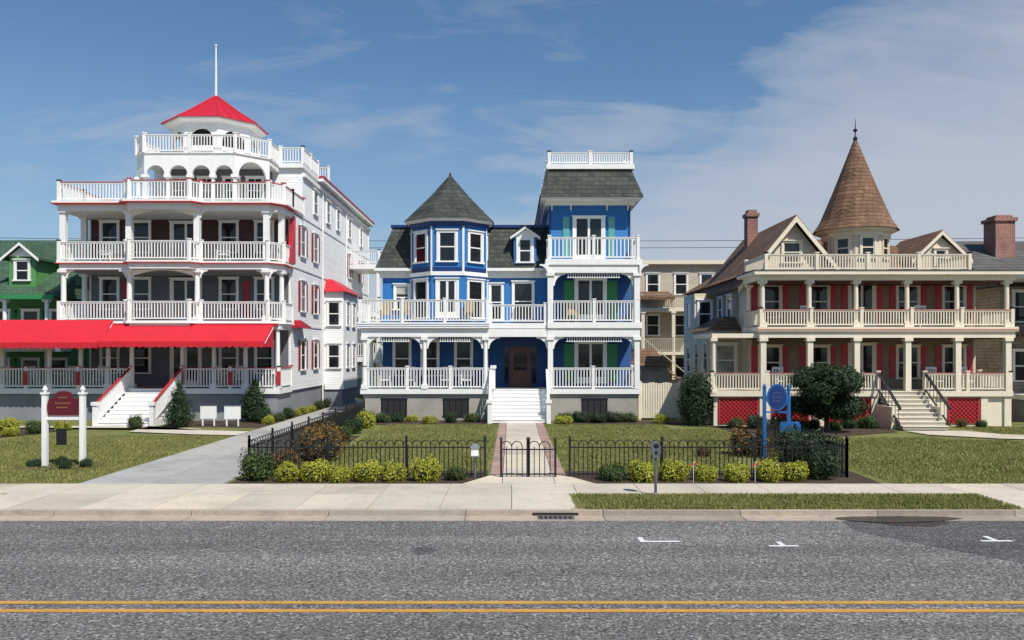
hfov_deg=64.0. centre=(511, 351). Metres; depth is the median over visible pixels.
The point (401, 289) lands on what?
window blinds
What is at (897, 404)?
stair railing
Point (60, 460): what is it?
dark shrub
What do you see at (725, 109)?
sky
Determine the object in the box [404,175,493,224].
turret roof
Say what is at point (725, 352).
window blinds
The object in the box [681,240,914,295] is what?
roof
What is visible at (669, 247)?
utility line
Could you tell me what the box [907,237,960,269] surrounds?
dormer
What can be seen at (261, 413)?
dark shrub
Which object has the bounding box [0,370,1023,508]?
lawn base
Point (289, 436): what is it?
iron fence
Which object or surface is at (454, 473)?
green shrub
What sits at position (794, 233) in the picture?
gable wall
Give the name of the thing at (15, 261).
window frames
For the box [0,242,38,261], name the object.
dormer verge
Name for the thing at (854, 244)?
turret walls
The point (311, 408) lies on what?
driveway shrub
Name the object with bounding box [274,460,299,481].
golden shrub
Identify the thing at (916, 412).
stair treads
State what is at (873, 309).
railing cap
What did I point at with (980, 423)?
garden shrub
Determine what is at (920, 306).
rocking chair
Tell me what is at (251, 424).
mulch bed
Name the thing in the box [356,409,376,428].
golden shrub
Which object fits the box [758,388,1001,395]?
porch floor
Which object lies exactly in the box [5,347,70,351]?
decks
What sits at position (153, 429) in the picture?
garden path
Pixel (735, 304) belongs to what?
walls
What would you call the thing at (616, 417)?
house shrub
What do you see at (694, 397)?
tall yew hedge
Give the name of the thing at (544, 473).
iron gate
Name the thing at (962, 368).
rocking chair
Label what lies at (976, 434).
garden path
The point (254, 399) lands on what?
conifer shrub
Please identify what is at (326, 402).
driveway shrub
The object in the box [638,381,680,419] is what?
wooden fence
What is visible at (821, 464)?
dark shrub
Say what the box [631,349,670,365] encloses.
roof
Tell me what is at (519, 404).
stair treads
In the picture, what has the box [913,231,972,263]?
dormer verge
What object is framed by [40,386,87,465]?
maroon hanging sign
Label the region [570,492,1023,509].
verge grass
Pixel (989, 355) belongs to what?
walls
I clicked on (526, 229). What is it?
dormer roof
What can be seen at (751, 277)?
porch cornice
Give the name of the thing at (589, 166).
tower roof cornice
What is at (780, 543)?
parking marking
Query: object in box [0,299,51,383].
columns
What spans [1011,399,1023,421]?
porch base
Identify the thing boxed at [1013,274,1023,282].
porch roof
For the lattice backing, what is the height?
1.100 m
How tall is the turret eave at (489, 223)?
0.140 m
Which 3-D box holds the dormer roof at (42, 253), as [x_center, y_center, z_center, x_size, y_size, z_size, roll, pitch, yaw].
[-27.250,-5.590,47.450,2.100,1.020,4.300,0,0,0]
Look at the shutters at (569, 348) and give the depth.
43.25 m
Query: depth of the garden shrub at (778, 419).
36.47 m
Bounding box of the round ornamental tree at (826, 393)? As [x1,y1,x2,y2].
[782,361,870,431]
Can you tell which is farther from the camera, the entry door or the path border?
the entry door
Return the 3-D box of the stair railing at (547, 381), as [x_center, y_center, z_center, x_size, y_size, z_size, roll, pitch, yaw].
[0.350,2.105,40.700,2.980,2.430,1.800,0,0,0]
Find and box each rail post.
[358,150,639,388]
[640,293,673,351]
[692,252,1014,390]
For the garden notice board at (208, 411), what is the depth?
38.57 m
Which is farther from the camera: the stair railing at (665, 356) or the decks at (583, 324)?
the stair railing at (665, 356)
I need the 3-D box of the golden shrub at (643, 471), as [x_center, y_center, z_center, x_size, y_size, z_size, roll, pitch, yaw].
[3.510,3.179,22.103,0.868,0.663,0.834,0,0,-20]
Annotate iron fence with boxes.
[248,398,485,476]
[568,413,847,476]
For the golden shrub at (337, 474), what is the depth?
21.89 m
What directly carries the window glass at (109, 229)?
in the red and white hotel
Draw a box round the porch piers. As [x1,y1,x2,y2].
[759,396,1010,425]
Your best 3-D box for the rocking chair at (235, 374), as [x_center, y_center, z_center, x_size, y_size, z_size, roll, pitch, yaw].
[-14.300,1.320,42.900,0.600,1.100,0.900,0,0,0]
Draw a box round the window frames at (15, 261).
[0,259,68,385]
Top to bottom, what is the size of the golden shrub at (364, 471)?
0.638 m
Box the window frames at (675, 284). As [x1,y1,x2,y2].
[645,273,713,377]
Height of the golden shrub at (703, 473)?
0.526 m
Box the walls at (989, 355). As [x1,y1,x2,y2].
[976,287,1023,392]
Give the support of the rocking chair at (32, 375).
on the red and white hotel
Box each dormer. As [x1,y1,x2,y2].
[9,256,58,286]
[514,237,535,263]
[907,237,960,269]
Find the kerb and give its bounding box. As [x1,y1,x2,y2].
[0,509,1023,516]
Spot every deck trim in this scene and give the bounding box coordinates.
[357,326,488,326]
[758,329,1019,329]
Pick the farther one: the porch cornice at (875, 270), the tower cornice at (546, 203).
the tower cornice at (546, 203)
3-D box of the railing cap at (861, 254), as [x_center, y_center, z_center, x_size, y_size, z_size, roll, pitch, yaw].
[16.800,-4.582,40.330,9.720,0.035,3.380,0,0,0]
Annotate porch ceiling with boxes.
[363,328,546,328]
[746,280,1002,339]
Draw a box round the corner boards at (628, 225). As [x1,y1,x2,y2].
[549,207,629,258]
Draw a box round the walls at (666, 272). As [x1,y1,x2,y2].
[631,265,721,387]
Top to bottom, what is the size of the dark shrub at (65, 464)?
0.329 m
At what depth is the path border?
25.19 m
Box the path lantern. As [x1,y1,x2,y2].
[470,443,479,478]
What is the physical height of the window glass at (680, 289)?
8.000 m
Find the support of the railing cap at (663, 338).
attached to the rail post at (671, 337)
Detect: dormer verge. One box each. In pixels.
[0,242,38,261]
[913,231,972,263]
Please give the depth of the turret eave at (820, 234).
41.10 m
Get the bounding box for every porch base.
[705,396,1002,425]
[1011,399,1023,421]
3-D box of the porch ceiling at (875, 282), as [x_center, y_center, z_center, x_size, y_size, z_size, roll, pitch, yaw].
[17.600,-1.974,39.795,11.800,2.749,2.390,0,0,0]
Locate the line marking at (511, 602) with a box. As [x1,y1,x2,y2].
[0,601,1023,611]
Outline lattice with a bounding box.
[720,399,977,422]
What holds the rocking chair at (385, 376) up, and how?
on the porch floor at (507, 388)
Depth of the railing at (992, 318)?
38.49 m
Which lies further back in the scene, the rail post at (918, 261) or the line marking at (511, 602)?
the rail post at (918, 261)
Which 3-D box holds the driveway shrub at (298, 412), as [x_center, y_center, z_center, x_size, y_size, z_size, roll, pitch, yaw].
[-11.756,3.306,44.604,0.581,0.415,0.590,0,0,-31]
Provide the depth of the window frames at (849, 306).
40.95 m
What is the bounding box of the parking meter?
[651,441,660,494]
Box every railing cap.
[367,155,636,367]
[645,338,683,338]
[693,309,1010,373]
[746,254,967,261]
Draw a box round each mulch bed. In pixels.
[0,428,55,437]
[14,462,103,470]
[163,406,330,427]
[229,436,487,483]
[374,420,485,424]
[553,420,729,428]
[565,458,881,483]
[716,426,896,440]
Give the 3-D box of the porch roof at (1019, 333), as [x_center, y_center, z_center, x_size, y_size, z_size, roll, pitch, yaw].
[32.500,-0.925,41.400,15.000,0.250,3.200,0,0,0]
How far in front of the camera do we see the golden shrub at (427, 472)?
22.01 m
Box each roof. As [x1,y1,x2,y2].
[0,240,88,300]
[0,241,56,262]
[375,228,547,267]
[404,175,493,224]
[510,225,540,236]
[510,227,539,240]
[535,169,642,224]
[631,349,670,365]
[640,291,674,298]
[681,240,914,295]
[689,317,741,331]
[699,215,838,296]
[813,141,899,235]
[895,230,963,262]
[955,241,1023,289]
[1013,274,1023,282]
[1015,330,1023,335]
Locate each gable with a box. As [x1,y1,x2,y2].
[10,247,30,255]
[514,230,535,236]
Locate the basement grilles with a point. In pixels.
(582, 399)
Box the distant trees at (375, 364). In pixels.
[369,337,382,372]
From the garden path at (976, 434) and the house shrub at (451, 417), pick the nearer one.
the garden path at (976, 434)
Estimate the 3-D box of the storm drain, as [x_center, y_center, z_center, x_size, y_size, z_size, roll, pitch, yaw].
[0.950,3.560,17.698,1.000,0.080,0.396,0,0,0]
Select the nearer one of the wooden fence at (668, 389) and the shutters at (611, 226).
the wooden fence at (668, 389)
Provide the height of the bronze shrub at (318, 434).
1.444 m
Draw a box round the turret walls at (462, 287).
[411,226,486,321]
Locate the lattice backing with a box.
[720,399,976,422]
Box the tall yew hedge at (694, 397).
[676,367,715,426]
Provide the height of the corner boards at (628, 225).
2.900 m
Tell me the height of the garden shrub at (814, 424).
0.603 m
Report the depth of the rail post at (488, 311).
41.57 m
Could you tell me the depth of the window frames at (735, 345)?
46.10 m
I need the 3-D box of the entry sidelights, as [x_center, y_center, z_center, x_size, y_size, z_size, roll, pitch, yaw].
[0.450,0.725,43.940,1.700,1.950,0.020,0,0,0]
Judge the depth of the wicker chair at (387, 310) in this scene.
42.52 m
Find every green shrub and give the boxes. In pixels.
[0,426,19,436]
[23,419,50,433]
[54,421,71,430]
[126,413,145,429]
[237,447,277,481]
[331,424,353,440]
[442,464,468,480]
[597,461,629,481]
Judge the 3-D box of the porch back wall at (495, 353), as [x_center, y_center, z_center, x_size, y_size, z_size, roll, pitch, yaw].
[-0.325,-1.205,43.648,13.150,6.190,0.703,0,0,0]
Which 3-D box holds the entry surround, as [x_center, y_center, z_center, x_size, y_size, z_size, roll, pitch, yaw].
[0.450,0.600,43.975,1.900,2.600,0.050,0,0,0]
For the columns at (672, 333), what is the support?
on the lawn base at (364, 432)
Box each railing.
[361,153,636,386]
[489,369,549,399]
[643,295,684,350]
[646,340,683,371]
[693,255,1010,388]
[877,373,950,425]
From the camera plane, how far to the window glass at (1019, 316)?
42.98 m
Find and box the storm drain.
[533,513,577,519]
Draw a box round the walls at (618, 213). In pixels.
[383,206,630,385]
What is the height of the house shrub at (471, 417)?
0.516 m
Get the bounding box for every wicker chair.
[380,302,392,321]
[395,302,410,321]
[463,302,474,321]
[565,303,578,321]
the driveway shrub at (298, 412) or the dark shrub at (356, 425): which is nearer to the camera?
the dark shrub at (356, 425)
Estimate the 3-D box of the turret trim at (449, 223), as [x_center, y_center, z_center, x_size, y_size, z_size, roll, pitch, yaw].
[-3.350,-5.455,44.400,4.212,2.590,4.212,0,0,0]
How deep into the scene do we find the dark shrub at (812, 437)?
24.08 m
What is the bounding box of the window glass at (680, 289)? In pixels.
[648,275,711,376]
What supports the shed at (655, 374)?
on the lawn base at (364, 432)
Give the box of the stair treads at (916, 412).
[880,391,948,426]
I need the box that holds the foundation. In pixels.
[364,394,637,420]
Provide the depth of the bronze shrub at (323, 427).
29.04 m
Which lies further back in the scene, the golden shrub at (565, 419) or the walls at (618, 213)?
the walls at (618, 213)
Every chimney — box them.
[742,210,759,247]
[981,215,1017,256]
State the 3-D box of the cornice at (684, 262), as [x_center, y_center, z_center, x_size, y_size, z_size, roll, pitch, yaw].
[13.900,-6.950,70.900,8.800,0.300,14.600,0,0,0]
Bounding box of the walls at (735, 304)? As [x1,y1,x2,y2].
[714,288,738,322]
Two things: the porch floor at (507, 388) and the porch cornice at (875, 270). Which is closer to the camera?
the porch cornice at (875, 270)
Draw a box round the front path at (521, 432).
[503,423,554,484]
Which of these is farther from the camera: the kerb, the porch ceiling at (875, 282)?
the porch ceiling at (875, 282)
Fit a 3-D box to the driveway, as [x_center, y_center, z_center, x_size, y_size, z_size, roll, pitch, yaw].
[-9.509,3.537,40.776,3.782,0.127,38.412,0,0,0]
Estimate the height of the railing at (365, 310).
12.205 m
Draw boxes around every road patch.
[413,547,436,553]
[843,521,1023,562]
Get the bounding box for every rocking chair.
[17,366,35,387]
[90,366,105,387]
[100,244,115,260]
[209,366,221,387]
[216,244,230,260]
[232,366,242,385]
[379,367,391,387]
[404,367,415,387]
[439,367,453,387]
[460,367,471,387]
[771,367,787,389]
[800,305,816,326]
[914,305,932,326]
[925,367,944,389]
[961,367,975,389]
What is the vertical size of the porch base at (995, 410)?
1.500 m
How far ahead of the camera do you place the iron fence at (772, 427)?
22.74 m
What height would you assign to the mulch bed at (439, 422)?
0.001 m
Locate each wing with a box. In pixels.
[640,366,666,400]
[693,330,740,387]
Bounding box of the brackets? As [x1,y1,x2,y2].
[367,200,647,348]
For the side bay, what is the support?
on the ground
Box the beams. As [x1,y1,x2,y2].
[361,265,639,336]
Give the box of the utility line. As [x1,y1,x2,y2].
[30,238,983,247]
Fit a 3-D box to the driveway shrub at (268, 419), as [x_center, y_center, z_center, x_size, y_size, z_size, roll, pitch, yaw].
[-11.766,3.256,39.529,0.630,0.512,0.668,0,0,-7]
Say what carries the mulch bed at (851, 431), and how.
on the lawn base at (364, 432)
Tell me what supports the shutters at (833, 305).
attached to the walls at (746, 345)
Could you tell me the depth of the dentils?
43.75 m
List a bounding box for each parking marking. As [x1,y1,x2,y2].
[637,537,679,541]
[769,541,797,545]
[980,536,1011,540]
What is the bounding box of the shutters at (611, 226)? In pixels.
[563,217,614,255]
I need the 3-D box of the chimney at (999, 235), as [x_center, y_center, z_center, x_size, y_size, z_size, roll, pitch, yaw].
[27.950,-5.825,47.000,1.300,3.850,1.400,0,0,0]
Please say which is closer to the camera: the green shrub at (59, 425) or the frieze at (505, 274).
the green shrub at (59, 425)
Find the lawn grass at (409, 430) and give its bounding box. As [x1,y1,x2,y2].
[0,424,1023,483]
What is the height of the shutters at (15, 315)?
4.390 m
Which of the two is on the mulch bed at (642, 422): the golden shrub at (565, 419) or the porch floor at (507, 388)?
the golden shrub at (565, 419)
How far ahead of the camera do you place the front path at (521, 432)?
26.82 m
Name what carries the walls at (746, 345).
on the foundation
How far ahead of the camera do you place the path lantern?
22.45 m
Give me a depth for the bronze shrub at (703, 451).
27.14 m
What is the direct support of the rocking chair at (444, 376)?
on the porch floor at (507, 388)
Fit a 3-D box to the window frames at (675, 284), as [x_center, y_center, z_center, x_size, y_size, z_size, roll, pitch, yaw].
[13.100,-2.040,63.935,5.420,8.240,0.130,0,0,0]
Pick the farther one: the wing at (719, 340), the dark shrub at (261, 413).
the wing at (719, 340)
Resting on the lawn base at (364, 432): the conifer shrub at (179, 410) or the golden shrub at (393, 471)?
the conifer shrub at (179, 410)
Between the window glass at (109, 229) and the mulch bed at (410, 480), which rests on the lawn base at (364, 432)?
the mulch bed at (410, 480)
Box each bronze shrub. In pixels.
[270,442,304,470]
[292,418,349,462]
[304,418,351,450]
[693,445,711,457]
[723,422,777,457]
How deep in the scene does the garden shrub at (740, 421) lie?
37.13 m
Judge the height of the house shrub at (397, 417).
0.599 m
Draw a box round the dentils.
[381,271,539,275]
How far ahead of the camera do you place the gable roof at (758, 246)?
44.84 m
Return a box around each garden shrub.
[726,416,745,427]
[743,412,767,428]
[769,416,785,429]
[791,416,809,430]
[807,419,821,428]
[829,420,843,429]
[839,417,858,428]
[854,414,879,428]
[954,417,968,426]
[974,419,988,427]
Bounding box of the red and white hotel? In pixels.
[0,44,382,425]
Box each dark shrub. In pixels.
[25,458,41,467]
[53,455,67,464]
[57,459,72,468]
[78,457,93,466]
[253,406,273,423]
[340,414,364,433]
[772,420,809,461]
[789,426,840,465]
[802,444,842,479]
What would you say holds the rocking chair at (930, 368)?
on the porch floor at (915, 389)
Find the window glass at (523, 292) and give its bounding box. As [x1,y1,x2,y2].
[395,219,602,376]
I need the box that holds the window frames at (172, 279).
[98,176,363,385]
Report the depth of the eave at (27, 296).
44.40 m
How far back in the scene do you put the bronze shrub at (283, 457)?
23.82 m
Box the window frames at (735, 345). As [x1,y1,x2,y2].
[685,293,738,375]
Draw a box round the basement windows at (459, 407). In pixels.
[382,400,607,414]
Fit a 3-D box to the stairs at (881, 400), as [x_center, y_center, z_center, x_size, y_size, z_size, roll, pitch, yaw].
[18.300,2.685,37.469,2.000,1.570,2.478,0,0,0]
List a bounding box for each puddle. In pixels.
[835,516,961,521]
[865,521,949,526]
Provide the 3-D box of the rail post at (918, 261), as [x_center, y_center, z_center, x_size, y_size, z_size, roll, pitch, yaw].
[16.450,-1.425,40.450,14.300,6.550,4.100,0,0,0]
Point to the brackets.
(544, 339)
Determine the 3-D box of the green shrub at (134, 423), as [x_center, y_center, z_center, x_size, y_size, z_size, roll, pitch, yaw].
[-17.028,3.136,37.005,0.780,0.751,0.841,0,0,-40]
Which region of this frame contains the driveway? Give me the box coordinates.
[79,399,363,483]
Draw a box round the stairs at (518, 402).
[491,390,546,422]
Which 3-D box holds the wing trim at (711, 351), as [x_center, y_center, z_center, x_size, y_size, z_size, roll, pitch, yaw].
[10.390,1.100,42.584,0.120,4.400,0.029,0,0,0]
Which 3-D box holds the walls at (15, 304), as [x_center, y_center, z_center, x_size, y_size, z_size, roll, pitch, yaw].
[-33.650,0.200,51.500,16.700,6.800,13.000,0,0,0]
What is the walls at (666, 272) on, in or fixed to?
on the ground
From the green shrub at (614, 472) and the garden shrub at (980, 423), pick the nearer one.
the green shrub at (614, 472)
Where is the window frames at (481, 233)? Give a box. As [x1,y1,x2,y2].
[392,215,607,382]
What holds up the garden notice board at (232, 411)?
on the mulch bed at (251, 424)
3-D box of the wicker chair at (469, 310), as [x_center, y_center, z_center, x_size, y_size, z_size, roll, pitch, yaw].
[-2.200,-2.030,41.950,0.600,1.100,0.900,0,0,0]
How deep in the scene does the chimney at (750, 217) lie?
47.30 m
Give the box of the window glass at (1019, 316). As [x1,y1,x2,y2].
[1015,292,1023,379]
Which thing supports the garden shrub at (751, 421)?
on the mulch bed at (851, 431)
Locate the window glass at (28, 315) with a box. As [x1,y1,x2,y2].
[0,262,64,385]
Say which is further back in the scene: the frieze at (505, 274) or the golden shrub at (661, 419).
the frieze at (505, 274)
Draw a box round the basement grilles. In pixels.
[381,398,607,416]
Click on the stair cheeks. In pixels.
(885, 417)
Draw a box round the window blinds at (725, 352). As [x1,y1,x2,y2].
[695,344,733,372]
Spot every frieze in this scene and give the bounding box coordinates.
[380,271,546,277]
[380,273,621,341]
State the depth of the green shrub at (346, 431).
31.87 m
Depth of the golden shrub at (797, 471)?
22.05 m
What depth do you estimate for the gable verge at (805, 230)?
41.14 m
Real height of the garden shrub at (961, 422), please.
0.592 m
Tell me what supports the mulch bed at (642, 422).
on the lawn base at (364, 432)
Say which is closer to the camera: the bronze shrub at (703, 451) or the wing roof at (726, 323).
the bronze shrub at (703, 451)
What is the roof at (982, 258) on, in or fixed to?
on the walls at (989, 355)
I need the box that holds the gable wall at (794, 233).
[768,224,830,269]
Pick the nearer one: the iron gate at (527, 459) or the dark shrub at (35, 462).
the iron gate at (527, 459)
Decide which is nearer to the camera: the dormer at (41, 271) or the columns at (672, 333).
the dormer at (41, 271)
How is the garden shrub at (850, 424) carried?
on the mulch bed at (851, 431)
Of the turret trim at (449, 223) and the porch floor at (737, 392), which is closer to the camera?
the porch floor at (737, 392)
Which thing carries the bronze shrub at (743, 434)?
on the lawn base at (364, 432)
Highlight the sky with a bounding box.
[0,0,1023,354]
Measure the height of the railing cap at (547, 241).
11.275 m
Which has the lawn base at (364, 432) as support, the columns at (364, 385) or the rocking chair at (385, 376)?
the columns at (364, 385)
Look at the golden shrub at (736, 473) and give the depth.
21.94 m
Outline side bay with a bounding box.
[684,294,713,381]
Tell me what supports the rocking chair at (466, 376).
on the porch floor at (507, 388)
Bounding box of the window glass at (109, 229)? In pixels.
[103,179,361,380]
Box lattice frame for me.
[718,398,979,422]
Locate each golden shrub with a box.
[0,416,21,430]
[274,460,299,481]
[298,456,330,481]
[327,463,351,482]
[350,459,381,482]
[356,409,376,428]
[381,461,407,481]
[409,454,441,481]
[420,415,437,423]
[554,415,572,423]
[627,458,657,482]
[653,413,669,423]
[660,458,689,481]
[692,462,717,481]
[722,462,750,482]
[754,457,783,482]
[781,458,808,481]
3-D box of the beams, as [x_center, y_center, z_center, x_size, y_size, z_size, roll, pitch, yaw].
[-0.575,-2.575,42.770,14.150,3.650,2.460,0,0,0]
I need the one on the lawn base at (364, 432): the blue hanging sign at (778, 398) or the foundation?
the foundation
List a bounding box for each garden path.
[19,426,248,434]
[909,431,1023,438]
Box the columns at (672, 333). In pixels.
[640,311,675,397]
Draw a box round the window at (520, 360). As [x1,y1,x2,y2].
[514,352,526,369]
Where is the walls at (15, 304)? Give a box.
[0,299,88,385]
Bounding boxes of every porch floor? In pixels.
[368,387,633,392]
[708,389,1012,395]
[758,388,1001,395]
[1011,393,1023,399]
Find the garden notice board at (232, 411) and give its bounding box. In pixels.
[223,405,241,425]
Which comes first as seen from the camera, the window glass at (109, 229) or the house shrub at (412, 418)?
the house shrub at (412, 418)
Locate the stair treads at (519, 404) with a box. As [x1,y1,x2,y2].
[491,389,546,419]
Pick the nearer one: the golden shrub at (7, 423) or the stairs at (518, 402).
the golden shrub at (7, 423)
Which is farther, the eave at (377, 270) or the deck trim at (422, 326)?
the eave at (377, 270)
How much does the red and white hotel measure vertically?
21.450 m
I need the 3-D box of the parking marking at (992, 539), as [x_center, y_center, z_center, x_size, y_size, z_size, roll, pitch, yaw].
[9.200,3.591,15.725,0.600,0.001,0.450,0,0,0]
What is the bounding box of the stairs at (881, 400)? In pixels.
[878,392,947,429]
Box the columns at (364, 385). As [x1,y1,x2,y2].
[361,273,641,423]
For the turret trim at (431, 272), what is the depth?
42.40 m
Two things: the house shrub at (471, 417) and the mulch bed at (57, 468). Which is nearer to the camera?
the mulch bed at (57, 468)
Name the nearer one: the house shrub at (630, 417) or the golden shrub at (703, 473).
the golden shrub at (703, 473)
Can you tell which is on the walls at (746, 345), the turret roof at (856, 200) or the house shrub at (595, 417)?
the turret roof at (856, 200)
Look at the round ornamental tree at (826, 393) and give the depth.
34.94 m
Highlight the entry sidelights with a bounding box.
[505,347,535,382]
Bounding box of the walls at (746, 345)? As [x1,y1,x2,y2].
[739,286,975,388]
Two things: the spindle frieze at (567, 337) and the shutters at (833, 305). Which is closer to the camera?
the shutters at (833, 305)
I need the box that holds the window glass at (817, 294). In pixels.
[687,238,962,382]
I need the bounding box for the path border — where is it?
[463,423,595,483]
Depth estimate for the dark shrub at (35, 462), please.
24.73 m
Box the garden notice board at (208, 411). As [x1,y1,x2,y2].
[199,405,217,425]
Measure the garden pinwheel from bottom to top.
0.587 m
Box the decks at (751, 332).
[693,327,1018,338]
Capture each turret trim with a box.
[409,221,488,272]
[410,226,487,277]
[821,231,890,239]
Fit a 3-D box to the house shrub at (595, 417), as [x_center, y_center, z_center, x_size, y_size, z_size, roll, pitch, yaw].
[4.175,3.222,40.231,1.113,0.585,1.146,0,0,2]
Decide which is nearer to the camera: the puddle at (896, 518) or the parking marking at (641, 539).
the parking marking at (641, 539)
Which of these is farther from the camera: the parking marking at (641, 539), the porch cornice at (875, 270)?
the porch cornice at (875, 270)
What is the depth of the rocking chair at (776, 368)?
40.00 m
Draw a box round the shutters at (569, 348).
[564,281,616,381]
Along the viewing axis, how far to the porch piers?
38.48 m
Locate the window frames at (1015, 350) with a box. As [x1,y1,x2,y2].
[1011,289,1023,381]
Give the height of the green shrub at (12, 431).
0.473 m
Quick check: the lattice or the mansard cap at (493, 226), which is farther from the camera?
the mansard cap at (493, 226)
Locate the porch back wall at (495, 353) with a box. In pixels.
[384,273,629,386]
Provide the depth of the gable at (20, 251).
45.60 m
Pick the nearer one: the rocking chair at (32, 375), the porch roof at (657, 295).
the rocking chair at (32, 375)
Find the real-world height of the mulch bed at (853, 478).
0.001 m
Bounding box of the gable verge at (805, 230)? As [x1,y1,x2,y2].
[738,216,840,292]
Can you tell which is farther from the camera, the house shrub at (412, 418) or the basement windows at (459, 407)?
the basement windows at (459, 407)
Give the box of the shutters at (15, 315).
[11,310,74,385]
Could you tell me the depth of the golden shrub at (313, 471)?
21.95 m
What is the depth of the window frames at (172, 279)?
43.95 m
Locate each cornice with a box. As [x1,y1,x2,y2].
[536,197,641,224]
[542,164,633,187]
[642,260,725,264]
[736,270,1023,276]
[737,271,1023,284]
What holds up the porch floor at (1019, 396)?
on the porch base at (1017, 409)
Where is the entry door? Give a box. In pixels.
[510,347,530,386]
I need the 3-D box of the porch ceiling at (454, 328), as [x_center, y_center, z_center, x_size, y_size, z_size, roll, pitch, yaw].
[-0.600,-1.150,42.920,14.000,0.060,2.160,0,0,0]
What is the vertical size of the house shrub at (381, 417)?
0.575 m
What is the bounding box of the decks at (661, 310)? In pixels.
[640,308,683,354]
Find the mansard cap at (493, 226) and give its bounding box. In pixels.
[391,225,547,228]
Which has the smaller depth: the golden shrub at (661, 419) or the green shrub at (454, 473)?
the green shrub at (454, 473)
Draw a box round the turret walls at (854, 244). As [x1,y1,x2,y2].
[830,235,888,269]
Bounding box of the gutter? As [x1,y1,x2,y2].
[0,516,1023,520]
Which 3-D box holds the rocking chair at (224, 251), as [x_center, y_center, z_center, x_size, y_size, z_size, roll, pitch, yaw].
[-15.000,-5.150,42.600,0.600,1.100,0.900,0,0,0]
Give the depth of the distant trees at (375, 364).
117.43 m
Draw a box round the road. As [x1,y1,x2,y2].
[0,521,1023,639]
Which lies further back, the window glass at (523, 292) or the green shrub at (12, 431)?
the window glass at (523, 292)
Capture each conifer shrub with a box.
[162,377,196,427]
[240,377,269,421]
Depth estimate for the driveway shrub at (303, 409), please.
46.13 m
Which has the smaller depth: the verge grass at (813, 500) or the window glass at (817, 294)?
the verge grass at (813, 500)
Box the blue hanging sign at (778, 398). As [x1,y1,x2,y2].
[762,383,800,457]
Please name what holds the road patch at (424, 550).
on the road
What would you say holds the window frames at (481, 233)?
attached to the walls at (618, 213)
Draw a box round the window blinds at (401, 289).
[396,286,407,293]
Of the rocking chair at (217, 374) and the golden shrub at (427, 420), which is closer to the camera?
the golden shrub at (427, 420)
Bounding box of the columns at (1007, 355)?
[710,280,1013,390]
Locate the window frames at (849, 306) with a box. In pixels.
[692,234,967,387]
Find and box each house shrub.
[374,412,391,422]
[390,410,405,421]
[405,414,418,421]
[443,410,457,422]
[461,413,482,421]
[554,411,574,421]
[570,410,590,422]
[586,412,607,422]
[602,410,622,422]
[621,411,640,422]
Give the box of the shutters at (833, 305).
[751,286,972,387]
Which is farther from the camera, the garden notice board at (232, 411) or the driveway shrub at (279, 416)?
the driveway shrub at (279, 416)
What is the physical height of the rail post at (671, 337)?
4.400 m
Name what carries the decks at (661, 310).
attached to the walls at (666, 272)
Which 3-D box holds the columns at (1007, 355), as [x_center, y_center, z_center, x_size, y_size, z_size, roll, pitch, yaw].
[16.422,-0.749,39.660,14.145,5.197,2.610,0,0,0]
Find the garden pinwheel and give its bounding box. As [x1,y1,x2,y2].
[690,461,696,481]
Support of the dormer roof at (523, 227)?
on the mansard roof at (396, 252)
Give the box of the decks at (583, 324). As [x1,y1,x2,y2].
[357,259,641,328]
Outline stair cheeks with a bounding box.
[876,405,944,428]
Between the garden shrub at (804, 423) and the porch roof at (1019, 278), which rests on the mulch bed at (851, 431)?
the garden shrub at (804, 423)
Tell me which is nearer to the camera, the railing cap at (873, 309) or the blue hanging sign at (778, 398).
the blue hanging sign at (778, 398)
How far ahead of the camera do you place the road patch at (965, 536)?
16.02 m
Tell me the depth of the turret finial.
42.56 m
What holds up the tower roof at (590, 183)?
on the walls at (618, 213)
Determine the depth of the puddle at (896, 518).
17.58 m
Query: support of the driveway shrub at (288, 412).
on the mulch bed at (251, 424)
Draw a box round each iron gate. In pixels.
[500,437,528,476]
[528,437,556,476]
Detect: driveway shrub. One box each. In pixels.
[261,415,273,423]
[272,411,285,421]
[282,406,295,418]
[294,409,301,415]
[299,406,308,413]
[308,405,315,410]
[313,401,323,408]
[320,396,332,406]
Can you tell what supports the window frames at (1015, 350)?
attached to the walls at (989, 355)
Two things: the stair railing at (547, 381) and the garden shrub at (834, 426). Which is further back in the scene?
the stair railing at (547, 381)
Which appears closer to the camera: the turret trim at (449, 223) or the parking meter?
the parking meter
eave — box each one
[0,294,54,298]
[374,268,546,273]
[405,217,492,227]
[814,226,897,237]
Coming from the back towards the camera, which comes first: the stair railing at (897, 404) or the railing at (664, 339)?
the railing at (664, 339)
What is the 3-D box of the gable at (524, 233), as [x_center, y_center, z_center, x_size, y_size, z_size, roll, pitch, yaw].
[0.700,-6.300,43.730,1.300,0.400,0.040,0,0,0]
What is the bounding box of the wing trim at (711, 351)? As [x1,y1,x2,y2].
[711,330,712,370]
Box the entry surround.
[503,339,537,386]
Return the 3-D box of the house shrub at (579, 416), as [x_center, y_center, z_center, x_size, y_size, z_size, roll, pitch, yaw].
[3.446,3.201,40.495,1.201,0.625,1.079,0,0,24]
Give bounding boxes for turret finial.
[853,120,857,140]

